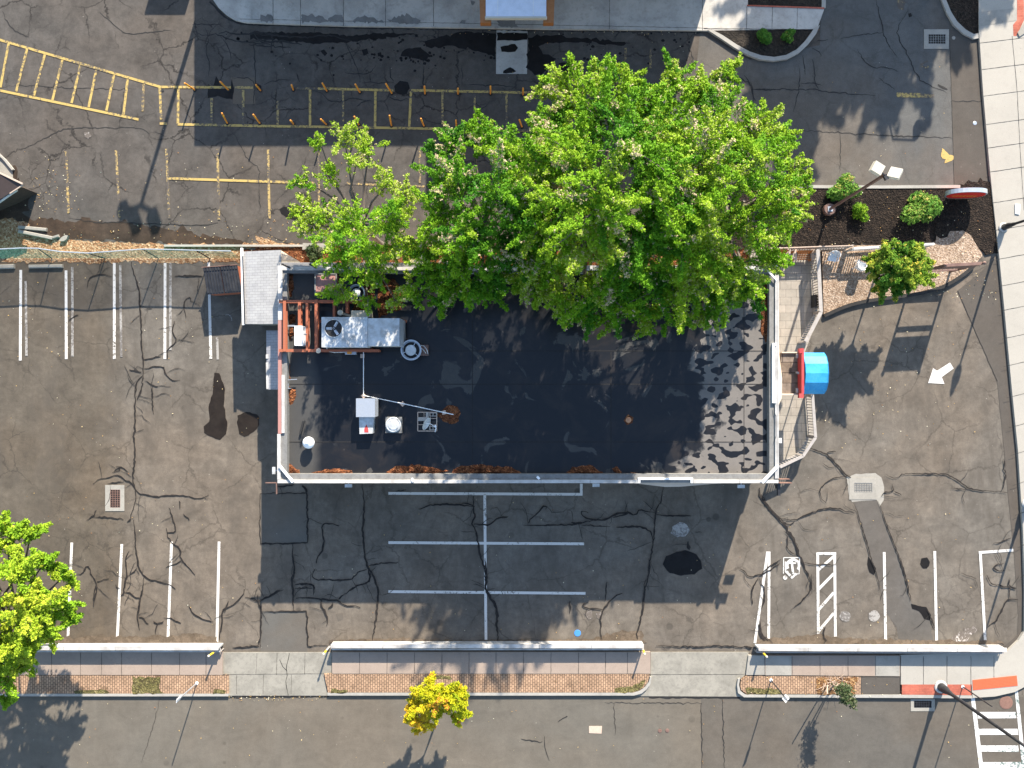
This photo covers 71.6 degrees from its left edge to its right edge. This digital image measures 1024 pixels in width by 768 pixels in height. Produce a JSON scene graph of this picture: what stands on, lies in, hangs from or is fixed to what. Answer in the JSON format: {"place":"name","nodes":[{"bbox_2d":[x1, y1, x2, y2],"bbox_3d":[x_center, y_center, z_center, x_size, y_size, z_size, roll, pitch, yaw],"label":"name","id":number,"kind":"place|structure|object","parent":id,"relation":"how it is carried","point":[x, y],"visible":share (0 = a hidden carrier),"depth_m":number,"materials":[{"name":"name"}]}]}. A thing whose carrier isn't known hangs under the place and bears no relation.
{"place":"outdoors","nodes":[
{"label":"outdoors","id":0,"kind":"place"},
{"bbox_2d":[315,273,337,295],"bbox_3d":[-9.591,-5.123,36.800,1.141,0.540,1.167,0,90,0],"label":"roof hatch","id":1,"kind":"object","parent":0,"point":[320,283],"visible":0.57,"depth_m":36.57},
{"bbox_2d":[0,0,820,244],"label":"car park","id":2,"kind":"structure","parent":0,"point":[174,52],"depth_m":40.57,"materials":[{"name":"asphalt"}]},
{"bbox_2d":[0,154,12,177],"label":"concrete apron","id":3,"kind":"object","parent":2,"relation":"on","point":[5,169],"visible":0.56,"depth_m":40.55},
{"bbox_2d":[0,172,36,209],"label":"brown roofed shed","id":4,"kind":"structure","parent":2,"relation":"on","point":[13,191],"depth_m":38.99,"materials":[{"name":"white paint"}]},
{"bbox_2d":[0,165,243,244],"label":"damp brown dirt","id":5,"kind":"structure","parent":2,"relation":"on","point":[93,231],"depth_m":40.56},
{"bbox_2d":[0,39,953,183],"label":"yellow markings","id":6,"kind":"object","parent":2,"relation":"on","point":[946,155],"visible":0.92,"depth_m":40.54,"materials":[{"name":"paint"}]},
{"bbox_2d":[65,0,933,219],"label":"worn yellow markings","id":7,"kind":"object","parent":2,"relation":"on","point":[900,4],"visible":0.84,"depth_m":40.54,"materials":[{"name":"paint"}]},
{"bbox_2d":[496,30,526,73],"bbox_3d":[-0.014,-18.971,40.560,1.800,0.001,2.514,0,90,0],"label":"concrete pad","id":8,"kind":"object","parent":2,"relation":"on","point":[516,60],"visible":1,"depth_m":40.56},
{"bbox_2d":[208,13,929,619],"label":"pavement stains","id":9,"kind":"object","parent":2,"relation":"on","point":[680,563],"visible":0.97,"depth_m":40.56,"materials":[{"name":"asphalt"}]},
{"bbox_2d":[924,29,948,48],"bbox_3d":[24.242,-19.699,40.562,1.429,0.055,1.114,0,90,0],"label":"catch basin","id":10,"kind":"object","parent":2,"relation":"on","point":[933,45],"visible":1,"depth_m":40.54,"materials":[{"name":"concrete"}]},
{"bbox_2d":[3,651,899,675],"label":"pavement","id":11,"kind":"structure","parent":0,"point":[426,662],"depth_m":40.42,"materials":[{"name":"concrete"}]},
{"bbox_2d":[223,652,748,696],"bbox_3d":[-1.513,16.573,40.570,30.034,0.100,2.541,0,90,0],"label":"driveway apron","id":12,"kind":"object","parent":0,"point":[311,681],"visible":1,"depth_m":40.52,"materials":[{"name":"concrete"}]},
{"bbox_2d":[41,0,1023,696],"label":"paving joints","id":13,"kind":"object","parent":12,"relation":"on","point":[605,654],"visible":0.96,"depth_m":40.41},
{"bbox_2d":[0,21,1023,694],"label":"ground","id":14,"kind":"structure","parent":0,"point":[58,451],"depth_m":40.57,"materials":[{"name":"asphalt"}]},
{"bbox_2d":[0,510,86,710],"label":"corner tree","id":15,"kind":"object","parent":14,"relation":"on","point":[18,650],"visible":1,"depth_m":35.18,"materials":[{"name":"green plant"}]},
{"bbox_2d":[105,485,123,510],"bbox_3d":[-22.685,6.514,40.562,1.086,0.055,1.486,0,90,0],"label":"catch basin","id":16,"kind":"object","parent":14,"relation":"on","point":[116,499],"visible":1,"depth_m":40.54,"materials":[{"name":"concrete"}]},
{"bbox_2d":[24,263,218,358],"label":"faded parking lines","id":17,"kind":"object","parent":14,"relation":"on","point":[120,306],"visible":1,"depth_m":40.55,"materials":[{"name":"white paint"}]},
{"bbox_2d":[37,643,223,656],"bbox_3d":[-23.739,14.972,40.030,14.566,1.100,0.486,0,90,0],"label":"guard rail","id":18,"kind":"object","parent":14,"relation":"on","point":[213,648],"visible":0.85,"depth_m":40.14,"materials":[{"name":"white paint"}]},
{"bbox_2d":[0,218,299,263],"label":"dry grass verge","id":19,"kind":"structure","parent":14,"relation":"on","point":[8,239],"depth_m":40.56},
{"bbox_2d":[0,247,238,258],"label":"fence","id":20,"kind":"object","parent":19,"relation":"on","point":[157,253],"visible":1,"depth_m":39.45,"materials":[{"name":"grey"}]},
{"bbox_2d":[201,264,240,295],"bbox_3d":[-16.063,-5.794,39.948,2.252,1.242,1.548,-4,90,0],"label":"dumpster","id":21,"kind":"object","parent":14,"relation":"on","point":[222,280],"visible":0.77,"depth_m":39.36,"materials":[{"name":"metal"}]},
{"bbox_2d":[204,373,258,439],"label":"damp patches","id":22,"kind":"object","parent":14,"relation":"on","point":[215,426],"visible":1,"depth_m":40.55,"materials":[{"name":"asphalt"}]},
{"bbox_2d":[231,77,306,651],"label":"square asphalt patches","id":23,"kind":"object","parent":14,"relation":"on","point":[283,519],"visible":1,"depth_m":40.56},
{"bbox_2d":[240,248,299,324],"bbox_3d":[-13.020,-5.228,39.095,3.045,2.950,4.131,0,90,0],"label":"lean to","id":24,"kind":"object","parent":14,"relation":"on","point":[259,284],"visible":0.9,"depth_m":37.89,"materials":[{"name":"grey"}]},
{"bbox_2d":[305,245,322,262],"bbox_3d":[-11.176,-7.436,40.284,1.064,0.659,1.120,-24,90,0],"label":"shrub","id":25,"kind":"object","parent":14,"relation":"on","point":[313,253],"visible":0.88,"depth_m":40.17,"materials":[{"name":"green plant"}]},
{"bbox_2d":[286,118,426,315],"bbox_3d":[-7.623,-8.244,36.052,7.036,9.262,9.838,-22,90,0],"label":"maple tree","id":26,"kind":"object","parent":14,"relation":"on","point":[365,248],"visible":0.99,"depth_m":34.64,"materials":[{"name":"green plant"}]},
{"bbox_2d":[0,673,860,693],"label":"brick paver strip","id":27,"kind":"object","parent":14,"relation":"on","point":[404,683],"visible":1,"depth_m":40.42,"materials":[{"name":"brick"}]},
{"bbox_2d":[74,675,780,694],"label":"tree pit soil","id":28,"kind":"object","parent":27,"relation":"on","point":[141,685],"visible":0.95,"depth_m":40.41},
{"bbox_2d":[403,671,473,735],"bbox_3d":[-3.923,17.002,38.316,3.806,4.418,3.630,0,90,0],"label":"street tree","id":29,"kind":"object","parent":27,"relation":"on","point":[453,696],"visible":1,"depth_m":37.16,"materials":[{"name":"yellow plant"}]},
{"bbox_2d":[815,673,857,709],"bbox_3d":[18.163,17.079,39.147,2.081,2.748,1.833,-15,90,0],"label":"staked shrub","id":30,"kind":"object","parent":27,"relation":"on","point":[846,697],"visible":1,"depth_m":38.55,"materials":[{"name":"green plant"}]},
{"bbox_2d":[816,677,857,694],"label":"dry stalk litter","id":31,"kind":"object","parent":27,"relation":"on","point":[821,681],"visible":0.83,"depth_m":40.41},
{"bbox_2d":[392,101,562,320],"bbox_3d":[-1.498,-8.054,35.030,7.750,11.328,10.423,9,90,0],"label":"maple tree","id":32,"kind":"object","parent":14,"relation":"on","point":[470,239],"visible":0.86,"depth_m":32.36,"materials":[{"name":"green plant"}]},
{"bbox_2d":[323,641,645,654],"bbox_3d":[-1.542,14.858,40.027,18.039,1.093,0.484,0,90,0],"label":"guard rail","id":33,"kind":"object","parent":14,"relation":"on","point":[486,645],"visible":1,"depth_m":40.14,"materials":[{"name":"white paint"}]},
{"bbox_2d":[0,676,971,697],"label":"street kerb","id":34,"kind":"structure","parent":14,"relation":"on","point":[648,683],"depth_m":40.41,"materials":[{"name":"concrete"}]},
{"bbox_2d":[2,0,996,761],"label":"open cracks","id":35,"kind":"object","parent":14,"relation":"on","point":[480,106],"visible":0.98,"depth_m":40.55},
{"bbox_2d":[0,30,998,763],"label":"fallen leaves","id":36,"kind":"object","parent":14,"relation":"on","point":[430,552],"visible":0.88,"depth_m":40.53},
{"bbox_2d":[239,244,763,264],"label":"rusty leaf litter","id":37,"kind":"object","parent":14,"relation":"on","point":[297,252],"visible":0.13,"depth_m":40.55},
{"bbox_2d":[19,262,1012,644],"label":"white parking lines","id":38,"kind":"object","parent":14,"relation":"on","point":[937,376],"visible":0.99,"depth_m":40.55,"materials":[{"name":"paint"}]},
{"bbox_2d":[265,265,791,495],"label":"restaurant building","id":39,"kind":"structure","parent":14,"relation":"on","point":[540,395],"depth_m":37.07,"materials":[{"name":"paint"}]},
{"bbox_2d":[266,331,277,389],"bbox_3d":[-12.685,-1.299,38.682,1.233,1.225,3.193,0,90,0],"label":"side canopy","id":40,"kind":"object","parent":39,"relation":"attached to","point":[272,360],"visible":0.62,"depth_m":38.28,"materials":[{"name":"grey"}]},
{"bbox_2d":[288,325,305,345],"bbox_3d":[-11.144,-2.506,36.627,1.275,0.813,1.083,0,90,0],"label":"condenser","id":41,"kind":"object","parent":39,"relation":"on","point":[299,335],"visible":0.83,"depth_m":36.22,"materials":[{"name":"white metal"}]},
{"bbox_2d":[279,299,379,352],"bbox_3d":[-9.387,-2.951,36.705,5.130,0.750,2.755,0,90,0],"label":"steel frame","id":42,"kind":"object","parent":39,"relation":"on","point":[317,302],"visible":0.87,"depth_m":36.41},
{"bbox_2d":[279,263,416,267],"bbox_3d":[-8.036,-6.009,36.068,7.200,1.285,0.098,0,90,0],"label":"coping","id":43,"kind":"object","parent":39,"relation":"on","point":[288,265],"visible":0.45,"depth_m":36.02,"materials":[{"name":"metal"}]},
{"bbox_2d":[349,284,365,299],"bbox_3d":[-7.965,-4.687,36.715,0.857,0.710,0.857,0,90,0],"label":"exhaust fan","id":44,"kind":"object","parent":39,"relation":"on","point":[358,289],"visible":0.62,"depth_m":36.44,"materials":[{"name":"metal"}]},
{"bbox_2d":[320,317,406,354],"bbox_3d":[-7.729,-2.449,36.400,4.461,1.341,1.856,0,90,0],"label":"rooftop air conditioner","id":45,"kind":"object","parent":39,"relation":"on","point":[355,332],"visible":0.98,"depth_m":35.79,"materials":[{"name":"metal"}]},
{"bbox_2d":[356,398,377,433],"bbox_3d":[-7.450,1.660,36.695,1.059,0.750,1.837,0,90,0],"label":"vent hood","id":46,"kind":"object","parent":39,"relation":"on","point":[367,411],"visible":1,"depth_m":36.32,"materials":[{"name":"metal"}]},
{"bbox_2d":[385,417,401,432],"bbox_3d":[-6.139,2.124,36.870,0.843,0.400,0.834,0,90,0],"label":"round vent","id":47,"kind":"object","parent":39,"relation":"on","point":[393,424],"visible":1,"depth_m":36.71,"materials":[{"name":"metal"}]},
{"bbox_2d":[360,352,453,414],"bbox_3d":[-5.983,0.750,37.008,5.787,0.123,2.052,35,90,0],"label":"roof conduit","id":48,"kind":"object","parent":39,"relation":"on","point":[402,403],"visible":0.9,"depth_m":36.95,"materials":[{"name":"white metal"}]},
{"bbox_2d":[401,340,428,359],"bbox_3d":[-5.006,-1.734,36.640,1.354,0.860,1.061,0,90,0],"label":"exhaust fan","id":49,"kind":"object","parent":39,"relation":"on","point":[412,350],"visible":1,"depth_m":36.36,"materials":[{"name":"metal"}]},
{"bbox_2d":[417,412,436,431],"bbox_3d":[-4.403,1.968,36.675,1.049,0.790,1.041,0,90,0],"label":"satellite dish","id":50,"kind":"object","parent":39,"relation":"on","point":[427,421],"visible":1,"depth_m":36.89,"materials":[{"name":"metal"}]},
{"bbox_2d":[289,274,767,472],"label":"roof litter","id":51,"kind":"object","parent":39,"relation":"on","point":[392,284],"visible":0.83,"depth_m":37.02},
{"bbox_2d":[55,630,1004,644],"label":"dirt along the rails","id":52,"kind":"object","parent":14,"relation":"on","point":[622,635],"visible":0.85,"depth_m":40.54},
{"bbox_2d":[84,132,977,641],"bbox_3d":[-1.403,4.278,40.550,58.422,0.001,10.430,29,90,0],"label":"white residue","id":53,"kind":"object","parent":14,"relation":"on","point":[964,634],"visible":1,"depth_m":40.55},
{"bbox_2d":[69,262,1017,648],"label":"sealed cracks","id":54,"kind":"object","parent":14,"relation":"on","point":[475,534],"visible":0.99,"depth_m":40.52,"materials":[{"name":"asphalt"}]},
{"bbox_2d":[75,254,1018,648],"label":"hairline cracks","id":55,"kind":"object","parent":14,"relation":"on","point":[465,520],"visible":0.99,"depth_m":40.53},
{"bbox_2d":[164,0,978,246],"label":"kerb","id":56,"kind":"structure","parent":14,"relation":"on","point":[960,28],"depth_m":40.45,"materials":[{"name":"concrete"}]},
{"bbox_2d":[498,46,724,341],"bbox_3d":[4.159,-8.655,33.905,9.550,13.631,13.377,0,90,0],"label":"maple tree","id":57,"kind":"object","parent":14,"relation":"on","point":[603,204],"visible":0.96,"depth_m":30.34,"materials":[{"name":"green plant"}]},
{"bbox_2d":[716,30,811,56],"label":"planting soil","id":58,"kind":"structure","parent":14,"relation":"on","point":[748,40],"depth_m":40.44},
{"bbox_2d":[756,27,772,44],"bbox_3d":[14.269,-19.634,40.132,1.030,0.648,0.714,43,90,0],"label":"shrub","id":59,"kind":"object","parent":58,"relation":"on","point":[764,36],"visible":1,"depth_m":40.02,"materials":[{"name":"green plant"}]},
{"bbox_2d":[780,28,795,43],"bbox_3d":[15.632,-19.729,40.163,0.756,0.580,0.828,25,90,0],"label":"shrub","id":60,"kind":"object","parent":58,"relation":"on","point":[787,36],"visible":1,"depth_m":40.03,"materials":[{"name":"green plant"}]},
{"bbox_2d":[708,25,819,61],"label":"island kerb","id":61,"kind":"structure","parent":14,"relation":"on","point":[745,52],"depth_m":40.40,"materials":[{"name":"concrete"}]},
{"bbox_2d":[671,522,879,621],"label":"dry cement spots","id":62,"kind":"object","parent":14,"relation":"on","point":[680,529],"visible":1,"depth_m":40.55,"materials":[{"name":"white paint"}]},
{"bbox_2d":[749,252,818,464],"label":"entrance walkway","id":63,"kind":"structure","parent":14,"relation":"on","point":[796,310],"depth_m":40.45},
{"bbox_2d":[779,348,803,397],"bbox_3d":[14.550,-0.564,38.715,1.552,3.470,2.598,0,90,0],"label":"entrance porch","id":64,"kind":"object","parent":63,"relation":"on","point":[792,367],"visible":0.82,"depth_m":37.57,"materials":[{"name":"white paint"}]},
{"bbox_2d":[804,353,828,393],"bbox_3d":[16.156,-0.574,39.064,1.241,3.013,2.238,0,90,0],"label":"barrel awning","id":65,"kind":"object","parent":64,"relation":"attached to","point":[816,373],"visible":0.85,"depth_m":37.68,"materials":[{"name":"blue fabric"}]},
{"bbox_2d":[779,394,816,467],"bbox_3d":[16.319,2.845,39.949,1.272,1.008,4.526,24,90,0],"label":"patio railing","id":66,"kind":"object","parent":63,"relation":"on","point":[808,447],"visible":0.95,"depth_m":39.46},
{"bbox_2d":[791,249,814,260],"bbox_3d":[16.424,-7.262,40.046,1.145,0.808,0.619,0,90,0],"label":"wooden bench","id":67,"kind":"object","parent":63,"relation":"on","point":[801,257],"visible":0.98,"depth_m":39.91,"materials":[{"name":"orange wood"}]},
{"bbox_2d":[797,249,822,343],"bbox_3d":[16.973,-4.863,39.949,0.830,1.008,5.251,8,90,0],"label":"patio railing","id":68,"kind":"object","parent":63,"relation":"on","point":[819,300],"visible":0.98,"depth_m":39.45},
{"bbox_2d":[783,557,799,579],"bbox_3d":[15.974,10.534,40.547,1.000,0.005,1.291,0,90,0],"label":"accessible parking symbol","id":69,"kind":"object","parent":14,"relation":"on","point":[789,561],"visible":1,"depth_m":40.55,"materials":[{"name":"white paint"}]},
{"bbox_2d":[743,245,852,252],"bbox_3d":[16.119,-7.624,40.059,5.813,1.028,0.121,-2,90,0],"label":"picket fence","id":70,"kind":"object","parent":14,"relation":"on","point":[829,247],"visible":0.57,"depth_m":39.83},
{"bbox_2d":[701,178,997,254],"bbox_3d":[18.764,-9.562,40.545,18.484,0.110,4.399,0,90,0],"label":"mulch bed","id":71,"kind":"object","parent":14,"relation":"on","point":[841,226],"visible":0.48,"depth_m":40.49,"materials":[{"name":"soil"}]},
{"bbox_2d":[620,51,818,340],"bbox_3d":[9.666,-9.052,34.077,10.587,13.223,13.860,0,90,0],"label":"maple tree","id":72,"kind":"object","parent":71,"relation":"on","point":[722,215],"visible":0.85,"depth_m":31.90,"materials":[{"name":"green plant"}]},
{"bbox_2d":[826,172,861,201],"bbox_3d":[18.792,-10.896,40.095,1.580,1.001,1.888,44,90,0],"label":"shrub","id":73,"kind":"object","parent":71,"relation":"on","point":[842,188],"visible":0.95,"depth_m":39.93,"materials":[{"name":"green plant"}]},
{"bbox_2d":[852,202,869,221],"bbox_3d":[19.756,-9.723,40.180,0.987,0.750,1.151,0,90,0],"label":"shrub","id":74,"kind":"object","parent":71,"relation":"on","point":[859,211],"visible":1,"depth_m":40.08,"materials":[{"name":"green plant"}]},
{"bbox_2d":[822,160,902,215],"bbox_3d":[18.017,-10.133,37.347,1.487,6.446,1.058,26,90,0],"label":"parking light","id":75,"kind":"object","parent":71,"relation":"on","point":[876,169],"visible":1,"depth_m":34.45,"materials":[{"name":"brown paint"}]},
{"bbox_2d":[900,190,942,225],"bbox_3d":[23.049,-9.787,39.927,1.925,1.389,2.423,36,90,0],"label":"shrub","id":76,"kind":"object","parent":71,"relation":"on","point":[923,207],"visible":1,"depth_m":39.65,"materials":[{"name":"green plant"}]},
{"bbox_2d":[934,220,950,237],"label":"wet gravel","id":77,"kind":"structure","parent":71,"relation":"on","point":[943,229],"depth_m":40.47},
{"bbox_2d":[945,188,986,198],"bbox_3d":[25.400,-10.683,39.795,2.200,1.490,0.286,0,90,0],"label":"oval sign","id":78,"kind":"object","parent":71,"relation":"on","point":[962,193],"visible":1,"depth_m":39.38,"materials":[{"name":"metal"}]},
{"bbox_2d":[849,478,875,499],"bbox_3d":[20.028,5.971,40.562,1.543,0.055,1.257,0,90,0],"label":"catch basin","id":79,"kind":"object","parent":14,"relation":"on","point":[859,495],"visible":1,"depth_m":40.54,"materials":[{"name":"concrete"}]},
{"bbox_2d":[847,473,883,505],"bbox_3d":[20.169,6.033,40.560,2.185,0.001,1.899,0,90,0],"label":"new concrete patch","id":80,"kind":"object","parent":14,"relation":"on","point":[879,490],"visible":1,"depth_m":40.56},
{"bbox_2d":[754,644,1006,657],"bbox_3d":[20.819,15.014,40.026,14.004,1.092,0.486,0,90,0],"label":"guard rail","id":81,"kind":"object","parent":14,"relation":"on","point":[763,649],"visible":1,"depth_m":40.12,"materials":[{"name":"white paint"}]},
{"bbox_2d":[861,676,899,693],"bbox_3d":[20.986,17.171,40.530,2.206,0.180,1.010,0,90,0],"label":"asphalt infill","id":82,"kind":"object","parent":14,"relation":"on","point":[887,685],"visible":1,"depth_m":40.44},
{"bbox_2d":[855,500,932,640],"bbox_3d":[21.666,10.884,40.562,2.189,0.001,9.503,-22,90,0],"label":"trench patch","id":83,"kind":"object","parent":14,"relation":"on","point":[906,618],"visible":0.99,"depth_m":40.56,"materials":[{"name":"asphalt"}]},
{"bbox_2d":[824,267,974,316],"bbox_3d":[22.147,-5.095,40.495,9.095,0.190,0.812,-18,90,0],"label":"gravel edging","id":84,"kind":"object","parent":14,"relation":"on","point":[963,274],"visible":0.86,"depth_m":40.40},
{"bbox_2d":[822,231,981,315],"bbox_3d":[22.167,-6.440,40.535,9.455,0.130,3.742,-9,90,0],"label":"gravel bed","id":85,"kind":"object","parent":14,"relation":"on","point":[843,283],"visible":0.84,"depth_m":40.47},
{"bbox_2d":[861,237,938,304],"bbox_3d":[20.586,-5.960,38.322,4.036,4.502,3.624,0,90,0],"label":"tree","id":86,"kind":"object","parent":85,"relation":"on","point":[897,270],"visible":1,"depth_m":37.15,"materials":[{"name":"green plant"}]},
{"bbox_2d":[929,261,985,272],"bbox_3d":[23.943,-6.343,38.960,2.260,3.020,0.200,-3,90,0],"label":"two post sign","id":87,"kind":"object","parent":85,"relation":"on","point":[952,267],"visible":0.9,"depth_m":37.88,"materials":[{"name":"brown paint"}]},
{"bbox_2d":[901,685,971,694],"bbox_3d":[24.188,17.413,40.518,3.971,0.204,0.612,0,90,0],"label":"red brick strip","id":88,"kind":"object","parent":14,"relation":"on","point":[924,690],"visible":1,"depth_m":40.42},
{"bbox_2d":[934,680,1023,746],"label":"street lamp","id":89,"kind":"object","parent":88,"relation":"on","point":[940,686],"visible":1,"depth_m":38.06,"materials":[{"name":"metal"}]},
{"bbox_2d":[946,0,977,33],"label":"mulch bed","id":90,"kind":"object","parent":14,"relation":"on","point":[965,13],"visible":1,"depth_m":40.48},
{"bbox_2d":[949,30,1022,648],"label":"asphalt edge strip","id":91,"kind":"object","parent":14,"relation":"on","point":[985,312],"visible":0.92,"depth_m":40.56,"materials":[{"name":"asphalt"}]},
{"bbox_2d":[0,695,1023,767],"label":"road","id":92,"kind":"structure","parent":0,"point":[346,731],"depth_m":40.57,"materials":[{"name":"asphalt"}]},
{"bbox_2d":[701,699,721,767],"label":"road patch strip","id":93,"kind":"object","parent":92,"relation":"on","point":[712,737],"visible":1,"depth_m":40.56,"materials":[{"name":"concrete"}]},
{"bbox_2d":[722,697,1023,767],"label":"road newer surface","id":94,"kind":"object","parent":92,"relation":"on","point":[868,733],"visible":1,"depth_m":40.56,"materials":[{"name":"asphalt"}]},
{"bbox_2d":[911,699,934,710],"bbox_3d":[23.456,18.342,40.562,1.371,0.055,0.686,0,90,0],"label":"catch basin","id":95,"kind":"object","parent":94,"relation":"on","point":[914,707],"visible":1,"depth_m":40.54,"materials":[{"name":"concrete"}]},
{"bbox_2d":[971,691,1023,767],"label":"crosswalk markings","id":96,"kind":"object","parent":94,"relation":"on","point":[995,748],"visible":0.96,"depth_m":40.55,"materials":[{"name":"white paint"}]},
{"bbox_2d":[999,696,1012,708],"bbox_3d":[28.228,18.199,40.560,0.762,0.039,0.762,0,90,0],"label":"manhole cover","id":97,"kind":"object","parent":94,"relation":"on","point":[1005,702],"visible":1,"depth_m":40.54,"materials":[{"name":"metal"}]},
{"bbox_2d":[214,0,823,31],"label":"shop pavement","id":98,"kind":"structure","parent":0,"point":[654,15],"depth_m":40.42,"materials":[{"name":"concrete"}]},
{"bbox_2d":[260,0,517,27],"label":"damp stains","id":99,"kind":"object","parent":98,"relation":"on","point":[406,19],"visible":0.98,"depth_m":40.41,"materials":[{"name":"concrete"}]},
{"bbox_2d":[748,0,821,6],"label":"planting soil","id":100,"kind":"structure","parent":98,"relation":"on","point":[810,3],"depth_m":40.41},
{"bbox_2d":[747,5,823,8],"bbox_3d":[15.570,-21.470,40.430,4.389,0.080,0.085,2,90,0],"label":"brick edging","id":101,"kind":"object","parent":98,"relation":"on","point":[786,6],"visible":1,"depth_m":40.39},
{"bbox_2d":[691,0,953,186],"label":"entrance drive","id":102,"kind":"structure","parent":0,"point":[841,64],"depth_m":40.56,"materials":[{"name":"asphalt"}]},
{"bbox_2d":[745,654,899,675],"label":"repaired pavement slabs","id":103,"kind":"structure","parent":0,"point":[759,664],"depth_m":40.42,"materials":[{"name":"concrete"}]},
{"bbox_2d":[845,243,934,251],"bbox_3d":[21.301,-7.698,40.034,4.598,0.878,0.162,-3,90,0],"label":"white fence","id":104,"kind":"object","parent":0,"point":[926,245],"visible":0.4,"depth_m":39.59,"materials":[{"name":"paint"}]},
{"bbox_2d":[899,0,1023,697],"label":"pavement","id":105,"kind":"structure","parent":0,"point":[963,669],"depth_m":40.42,"materials":[{"name":"concrete"}]},
{"bbox_2d":[973,676,1017,689],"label":"tactile paving","id":106,"kind":"structure","parent":105,"relation":"on","point":[989,683],"depth_m":40.40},
{"bbox_2d":[979,8,1016,25],"bbox_3d":[27.654,-20.879,40.412,2.233,0.001,0.824,-6,90,0],"label":"grey paving band","id":107,"kind":"object","parent":105,"relation":"on","point":[995,16],"visible":1,"depth_m":40.41,"materials":[{"name":"concrete"}]},
{"bbox_2d":[999,220,1023,231],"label":"street lamp","id":108,"kind":"object","parent":105,"relation":"on","point":[1004,227],"visible":1,"depth_m":39.96,"materials":[{"name":"white paint"}]},
{"bbox_2d":[1013,0,1023,35],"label":"red brick band","id":109,"kind":"object","parent":105,"relation":"on","point":[1017,24],"visible":1,"depth_m":40.41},
{"bbox_3d":[-2.029,-31.785,37.320,26.686,6.500,18.030,0,90,0],"label":"shop building","id":110,"kind":"object","parent":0,"visible":0},
{"bbox_2d":[480,0,553,25],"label":"entrance canopy","id":111,"kind":"object","parent":110,"relation":"attached to","point":[490,10],"visible":1,"depth_m":37.67,"materials":[{"name":"white metal"}]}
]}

